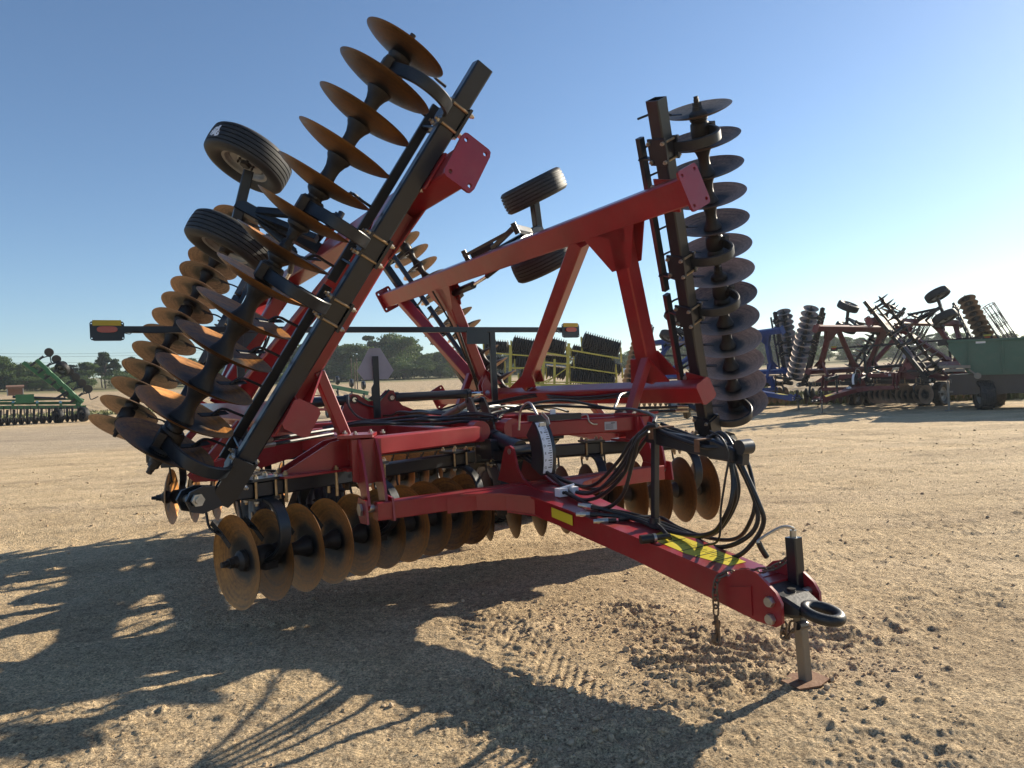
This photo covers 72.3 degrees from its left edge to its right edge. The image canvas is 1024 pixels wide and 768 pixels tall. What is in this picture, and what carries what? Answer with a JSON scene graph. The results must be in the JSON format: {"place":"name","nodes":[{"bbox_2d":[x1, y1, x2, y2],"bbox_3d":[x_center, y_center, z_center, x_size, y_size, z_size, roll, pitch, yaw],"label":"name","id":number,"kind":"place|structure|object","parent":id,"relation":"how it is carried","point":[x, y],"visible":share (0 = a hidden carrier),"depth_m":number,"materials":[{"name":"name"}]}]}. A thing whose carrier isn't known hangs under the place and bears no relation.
{"place":"outdoors","nodes":[
{"label":"outdoors","id":0,"kind":"place"},
{"bbox_2d":[6,385,23,395],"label":"open shed","id":1,"kind":"structure","parent":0,"point":[12,390],"depth_m":98.66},
{"bbox_2d":[314,395,329,417],"bbox_3d":[-10.613,1.209,36.563,2.343,1.230,0.915,-3,0,-17],"label":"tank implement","id":2,"kind":"object","parent":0,"point":[325,410],"visible":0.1,"depth_m":36.62,"materials":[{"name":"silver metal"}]},
{"bbox_2d":[0,351,1023,767],"bbox_3d":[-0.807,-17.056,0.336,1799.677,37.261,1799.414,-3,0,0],"label":"ground","id":3,"kind":"structure","parent":0,"point":[974,581],"depth_m":4.33,"materials":[{"name":"soil"}]},
{"bbox_2d":[0,355,23,390],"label":"broadleaf tree","id":4,"kind":"object","parent":3,"relation":"on","point":[5,362],"visible":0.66,"depth_m":129.62,"materials":[{"name":"green plant"}]},
{"bbox_2d":[8,362,37,389],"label":"broadleaf tree","id":5,"kind":"object","parent":3,"relation":"on","point":[19,368],"visible":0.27,"depth_m":132.27,"materials":[{"name":"green plant"}]},
{"bbox_2d":[7,372,44,390],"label":"tree","id":6,"kind":"object","parent":3,"relation":"on","point":[27,378],"visible":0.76,"depth_m":127.31,"materials":[{"name":"green plant"}]},
{"bbox_2d":[26,377,52,390],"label":"tree","id":7,"kind":"object","parent":3,"relation":"on","point":[33,388],"visible":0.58,"depth_m":124.00,"materials":[{"name":"green plant"}]},
{"bbox_2d":[27,365,54,389],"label":"broadleaf tree","id":8,"kind":"object","parent":3,"relation":"on","point":[37,367],"visible":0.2,"depth_m":129.14,"materials":[{"name":"green plant"}]},
{"bbox_2d":[0,348,97,425],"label":"strip till bar","id":9,"kind":"object","parent":3,"relation":"on","point":[62,368],"visible":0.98,"depth_m":39.37,"materials":[{"name":"green paint"}]},
{"bbox_2d":[39,375,71,390],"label":"tree","id":10,"kind":"object","parent":3,"relation":"on","point":[48,386],"visible":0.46,"depth_m":124.42,"materials":[{"name":"green plant"}]},
{"bbox_2d":[45,367,69,378],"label":"broadleaf tree","id":11,"kind":"object","parent":3,"relation":"on","point":[52,369],"visible":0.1,"depth_m":130.11,"materials":[{"name":"green plant"}]},
{"bbox_2d":[54,377,76,389],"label":"tree","id":12,"kind":"object","parent":3,"relation":"on","point":[67,380],"visible":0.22,"depth_m":127.23,"materials":[{"name":"green plant"}]},
{"bbox_2d":[68,365,78,378],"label":"pine tree","id":13,"kind":"object","parent":3,"relation":"on","point":[73,366],"visible":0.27,"depth_m":133.91,"materials":[{"name":"green plant"}]},
{"bbox_2d":[72,375,96,387],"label":"tree","id":14,"kind":"object","parent":3,"relation":"on","point":[86,379],"visible":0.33,"depth_m":132.34,"materials":[{"name":"green plant"}]},
{"bbox_2d":[73,362,99,384],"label":"broadleaf tree","id":15,"kind":"object","parent":3,"relation":"on","point":[86,368],"visible":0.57,"depth_m":138.47,"materials":[{"name":"green plant"}]},
{"bbox_2d":[94,360,107,387],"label":"pine tree","id":16,"kind":"object","parent":3,"relation":"on","point":[101,374],"visible":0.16,"depth_m":145.21,"materials":[{"name":"green plant"}]},
{"bbox_2d":[94,352,112,388],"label":"pine tree","id":17,"kind":"object","parent":3,"relation":"on","point":[103,360],"visible":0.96,"depth_m":136.15,"materials":[{"name":"green plant"}]},
{"bbox_2d":[107,358,121,375],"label":"pine tree","id":18,"kind":"object","parent":3,"relation":"on","point":[113,364],"visible":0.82,"depth_m":136.10,"materials":[{"name":"green plant"}]},
{"bbox_2d":[99,370,136,387],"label":"tree","id":19,"kind":"object","parent":3,"relation":"on","point":[121,373],"visible":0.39,"depth_m":129.96,"materials":[{"name":"green plant"}]},
{"bbox_2d":[66,346,266,362],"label":"power line","id":20,"kind":"object","parent":3,"relation":"on","point":[118,361],"visible":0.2,"depth_m":223.06,"materials":[{"name":"black paint"}]},
{"bbox_2d":[276,364,287,382],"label":"broadleaf tree","id":21,"kind":"object","parent":3,"relation":"on","point":[281,375],"visible":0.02,"depth_m":145.58,"materials":[{"name":"green plant"}]},
{"bbox_2d":[329,354,337,376],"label":"broadleaf tree","id":22,"kind":"object","parent":3,"relation":"on","point":[332,357],"visible":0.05,"depth_m":156.97,"materials":[{"name":"green plant"}]},
{"bbox_2d":[323,359,344,379],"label":"tree","id":23,"kind":"object","parent":3,"relation":"on","point":[328,369],"visible":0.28,"depth_m":149.42,"materials":[{"name":"green plant"}]},
{"bbox_2d":[330,364,344,380],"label":"tree","id":24,"kind":"object","parent":3,"relation":"on","point":[340,365],"visible":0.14,"depth_m":152.26,"materials":[{"name":"green plant"}]},
{"bbox_2d":[328,354,346,380],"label":"tree","id":25,"kind":"object","parent":3,"relation":"on","point":[334,364],"visible":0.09,"depth_m":157.01,"materials":[{"name":"green plant"}]},
{"bbox_2d":[331,344,353,364],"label":"broadleaf tree","id":26,"kind":"object","parent":3,"relation":"on","point":[339,352],"visible":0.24,"depth_m":157.63,"materials":[{"name":"green plant"}]},
{"bbox_2d":[325,376,368,414],"bbox_3d":[-9.411,0.551,39.099,2.834,2.330,0.959,-3,0,-13],"label":"planter toolbar","id":27,"kind":"object","parent":3,"relation":"on","point":[351,385],"visible":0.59,"depth_m":38.84,"materials":[{"name":"green paint"}]},
{"bbox_2d":[343,361,367,380],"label":"tree","id":28,"kind":"object","parent":3,"relation":"on","point":[347,374],"visible":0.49,"depth_m":142.54,"materials":[{"name":"green plant"}]},
{"bbox_2d":[356,358,357,388],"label":"pole","id":29,"kind":"object","parent":3,"relation":"on","point":[357,373],"visible":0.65,"depth_m":87.66,"materials":[{"name":"grey metal"}]},
{"bbox_2d":[331,343,386,380],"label":"broadleaf tree","id":30,"kind":"object","parent":3,"relation":"on","point":[361,350],"visible":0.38,"depth_m":149.83,"materials":[{"name":"green plant"}]},
{"bbox_2d":[362,335,380,347],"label":"pine tree","id":31,"kind":"object","parent":3,"relation":"on","point":[371,343],"visible":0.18,"depth_m":157.46,"materials":[{"name":"green plant"}]},
{"bbox_2d":[365,341,391,377],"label":"broadleaf tree","id":32,"kind":"object","parent":3,"relation":"on","point":[379,344],"visible":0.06,"depth_m":162.37,"materials":[{"name":"green plant"}]},
{"bbox_2d":[376,333,422,378],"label":"broadleaf tree","id":33,"kind":"object","parent":3,"relation":"on","point":[386,338],"visible":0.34,"depth_m":159.01,"materials":[{"name":"green plant"}]},
{"bbox_2d":[382,336,420,378],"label":"broadleaf tree","id":34,"kind":"object","parent":3,"relation":"on","point":[394,356],"visible":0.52,"depth_m":154.48,"materials":[{"name":"green plant"}]},
{"bbox_2d":[391,360,419,378],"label":"tree","id":35,"kind":"object","parent":3,"relation":"on","point":[398,366],"visible":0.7,"depth_m":148.93,"materials":[{"name":"green plant"}]},
{"bbox_2d":[411,353,439,377],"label":"broadleaf tree","id":36,"kind":"object","parent":3,"relation":"on","point":[428,356],"visible":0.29,"depth_m":154.18,"materials":[{"name":"green plant"}]},
{"bbox_2d":[405,359,448,378],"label":"tree","id":37,"kind":"object","parent":3,"relation":"on","point":[428,366],"visible":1,"depth_m":147.06,"materials":[{"name":"green plant"}]},
{"bbox_2d":[431,352,448,377],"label":"broadleaf tree","id":38,"kind":"object","parent":3,"relation":"on","point":[438,357],"visible":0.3,"depth_m":155.65,"materials":[{"name":"green plant"}]},
{"bbox_2d":[431,365,449,377],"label":"tree","id":39,"kind":"object","parent":3,"relation":"on","point":[440,369],"visible":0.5,"depth_m":149.32,"materials":[{"name":"green plant"}]},
{"bbox_2d":[440,362,455,377],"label":"tree","id":40,"kind":"object","parent":3,"relation":"on","point":[447,373],"visible":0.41,"depth_m":146.47,"materials":[{"name":"green plant"}]},
{"bbox_2d":[442,347,456,377],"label":"pine tree","id":41,"kind":"object","parent":3,"relation":"on","point":[444,360],"visible":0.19,"depth_m":150.51,"materials":[{"name":"green plant"}]},
{"bbox_2d":[88,16,846,690],"bbox_3d":[-0.691,-0.436,6.561,5.704,4.021,8.133,-3,0,-31],"label":"disk harrow","id":42,"kind":"object","parent":3,"relation":"on","point":[456,476],"visible":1,"depth_m":5.24,"materials":[{"name":"metal"}]},
{"bbox_2d":[499,363,517,372],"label":"tree","id":43,"kind":"object","parent":3,"relation":"on","point":[507,367],"visible":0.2,"depth_m":155.88,"materials":[{"name":"green plant"}]},
{"bbox_2d":[505,355,515,374],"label":"broadleaf tree","id":44,"kind":"object","parent":3,"relation":"on","point":[507,360],"visible":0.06,"depth_m":162.66,"materials":[{"name":"green plant"}]},
{"bbox_2d":[0,428,1023,767],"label":"pebbles","id":45,"kind":"object","parent":3,"relation":"on","point":[614,706],"visible":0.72,"depth_m":3.49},
{"bbox_2d":[2,386,1023,419],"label":"weeds","id":46,"kind":"object","parent":3,"relation":"on","point":[952,398],"visible":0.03,"depth_m":30.34,"materials":[{"name":"green plant"}]},
{"bbox_2d":[483,331,622,387],"bbox_3d":[2.466,-0.990,42.349,8.810,4.258,2.415,-3,0,3],"label":"roller packer","id":47,"kind":"object","parent":3,"relation":"on","point":[593,361],"visible":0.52,"depth_m":41.58,"materials":[{"name":"metal"}]},
{"bbox_2d":[613,354,627,367],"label":"broadleaf tree","id":48,"kind":"object","parent":3,"relation":"on","point":[624,357],"visible":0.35,"depth_m":154.48,"materials":[{"name":"green plant"}]},
{"bbox_2d":[665,347,686,359],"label":"broadleaf tree","id":49,"kind":"object","parent":3,"relation":"on","point":[669,352],"visible":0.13,"depth_m":152.45,"materials":[{"name":"green plant"}]},
{"bbox_2d":[666,354,686,367],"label":"tree","id":50,"kind":"object","parent":3,"relation":"on","point":[671,361],"visible":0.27,"depth_m":146.50,"materials":[{"name":"green plant"}]},
{"bbox_2d":[680,346,686,365],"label":"broadleaf tree","id":51,"kind":"object","parent":3,"relation":"on","point":[682,348],"visible":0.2,"depth_m":154.87,"materials":[{"name":"green plant"}]},
{"bbox_2d":[622,308,802,409],"bbox_3d":[8.861,-1.093,30.000,6.275,4.423,8.946,-3,0,-24],"label":"disk harrow","id":52,"kind":"object","parent":3,"relation":"on","point":[783,328],"visible":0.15,"depth_m":29.22,"materials":[{"name":"blue metal"}]},
{"bbox_2d":[757,340,778,363],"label":"broadleaf tree","id":53,"kind":"object","parent":3,"relation":"on","point":[762,345],"visible":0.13,"depth_m":152.14,"materials":[{"name":"green plant"}]},
{"bbox_2d":[758,347,779,364],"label":"tree","id":54,"kind":"object","parent":3,"relation":"on","point":[764,354],"visible":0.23,"depth_m":146.81,"materials":[{"name":"green plant"}]},
{"bbox_2d":[758,334,779,363],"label":"broadleaf tree","id":55,"kind":"object","parent":3,"relation":"on","point":[773,340],"visible":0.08,"depth_m":152.34,"materials":[{"name":"green plant"}]},
{"bbox_2d":[764,352,780,362],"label":"tree","id":56,"kind":"object","parent":3,"relation":"on","point":[774,360],"visible":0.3,"depth_m":146.72,"materials":[{"name":"green plant"}]},
{"bbox_2d":[776,332,821,362],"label":"broadleaf tree","id":57,"kind":"object","parent":3,"relation":"on","point":[819,348],"visible":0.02,"depth_m":147.83,"materials":[{"name":"green plant"}]},
{"bbox_2d":[814,350,830,360],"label":"tree","id":58,"kind":"object","parent":3,"relation":"on","point":[817,358],"visible":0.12,"depth_m":145.73,"materials":[{"name":"green plant"}]},
{"bbox_2d":[815,335,838,360],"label":"broadleaf tree","id":59,"kind":"object","parent":3,"relation":"on","point":[831,344],"visible":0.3,"depth_m":152.90,"materials":[{"name":"green plant"}]},
{"bbox_2d":[835,337,856,360],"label":"broadleaf tree","id":60,"kind":"object","parent":3,"relation":"on","point":[849,341],"visible":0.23,"depth_m":143.14,"materials":[{"name":"green plant"}]},
{"bbox_2d":[834,348,859,360],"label":"tree","id":61,"kind":"object","parent":3,"relation":"on","point":[841,356],"visible":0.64,"depth_m":137.35,"materials":[{"name":"green plant"}]},
{"bbox_2d":[852,348,868,360],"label":"tree","id":62,"kind":"object","parent":3,"relation":"on","point":[861,356],"visible":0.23,"depth_m":137.64,"materials":[{"name":"green plant"}]},
{"bbox_2d":[852,337,869,355],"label":"broadleaf tree","id":63,"kind":"object","parent":3,"relation":"on","point":[857,341],"visible":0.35,"depth_m":143.45,"materials":[{"name":"green plant"}]},
{"bbox_2d":[863,337,887,359],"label":"broadleaf tree","id":64,"kind":"object","parent":3,"relation":"on","point":[885,342],"visible":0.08,"depth_m":137.90,"materials":[{"name":"green plant"}]},
{"bbox_2d":[861,348,890,358],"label":"tree","id":65,"kind":"object","parent":3,"relation":"on","point":[879,350],"visible":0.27,"depth_m":131.07,"materials":[{"name":"green plant"}]},
{"bbox_2d":[880,341,898,359],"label":"tree","id":66,"kind":"object","parent":3,"relation":"on","point":[891,348],"visible":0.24,"depth_m":136.32,"materials":[{"name":"green plant"}]},
{"bbox_2d":[885,337,900,358],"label":"broadleaf tree","id":67,"kind":"object","parent":3,"relation":"on","point":[887,339],"visible":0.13,"depth_m":142.84,"materials":[{"name":"green plant"}]},
{"bbox_2d":[787,285,1016,413],"bbox_3d":[14.695,-1.311,26.906,10.985,4.343,6.161,-3,0,-34],"label":"disk harrow","id":68,"kind":"object","parent":3,"relation":"on","point":[890,386],"visible":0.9,"depth_m":26.16,"materials":[{"name":"red metal"}]},
{"bbox_2d":[917,346,932,357],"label":"tree","id":69,"kind":"object","parent":3,"relation":"on","point":[920,356],"visible":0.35,"depth_m":130.66,"materials":[{"name":"green plant"}]},
{"bbox_2d":[924,334,936,347],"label":"pine tree","id":70,"kind":"object","parent":3,"relation":"on","point":[927,338],"visible":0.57,"depth_m":136.60,"materials":[{"name":"green plant"}]},
{"bbox_2d":[928,346,948,356],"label":"tree","id":71,"kind":"object","parent":3,"relation":"on","point":[946,352],"visible":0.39,"depth_m":129.49,"materials":[{"name":"green plant"}]},
{"bbox_2d":[929,331,952,353],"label":"broadleaf tree","id":72,"kind":"object","parent":3,"relation":"on","point":[937,336],"visible":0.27,"depth_m":134.91,"materials":[{"name":"green plant"}]},
{"bbox_2d":[949,332,965,338],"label":"broadleaf tree","id":73,"kind":"object","parent":3,"relation":"on","point":[963,335],"visible":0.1,"depth_m":141.45,"materials":[{"name":"green plant"}]},
{"bbox_2d":[938,337,1023,410],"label":"grain cart","id":74,"kind":"object","parent":3,"relation":"on","point":[992,378],"visible":0.98,"depth_m":22.19,"materials":[{"name":"green paint"}]},
{"bbox_2d":[0,0,1023,377],"label":"sky","id":75,"kind":"structure","parent":0,"point":[880,143],"materials":[{"name":"blue"}]}
]}

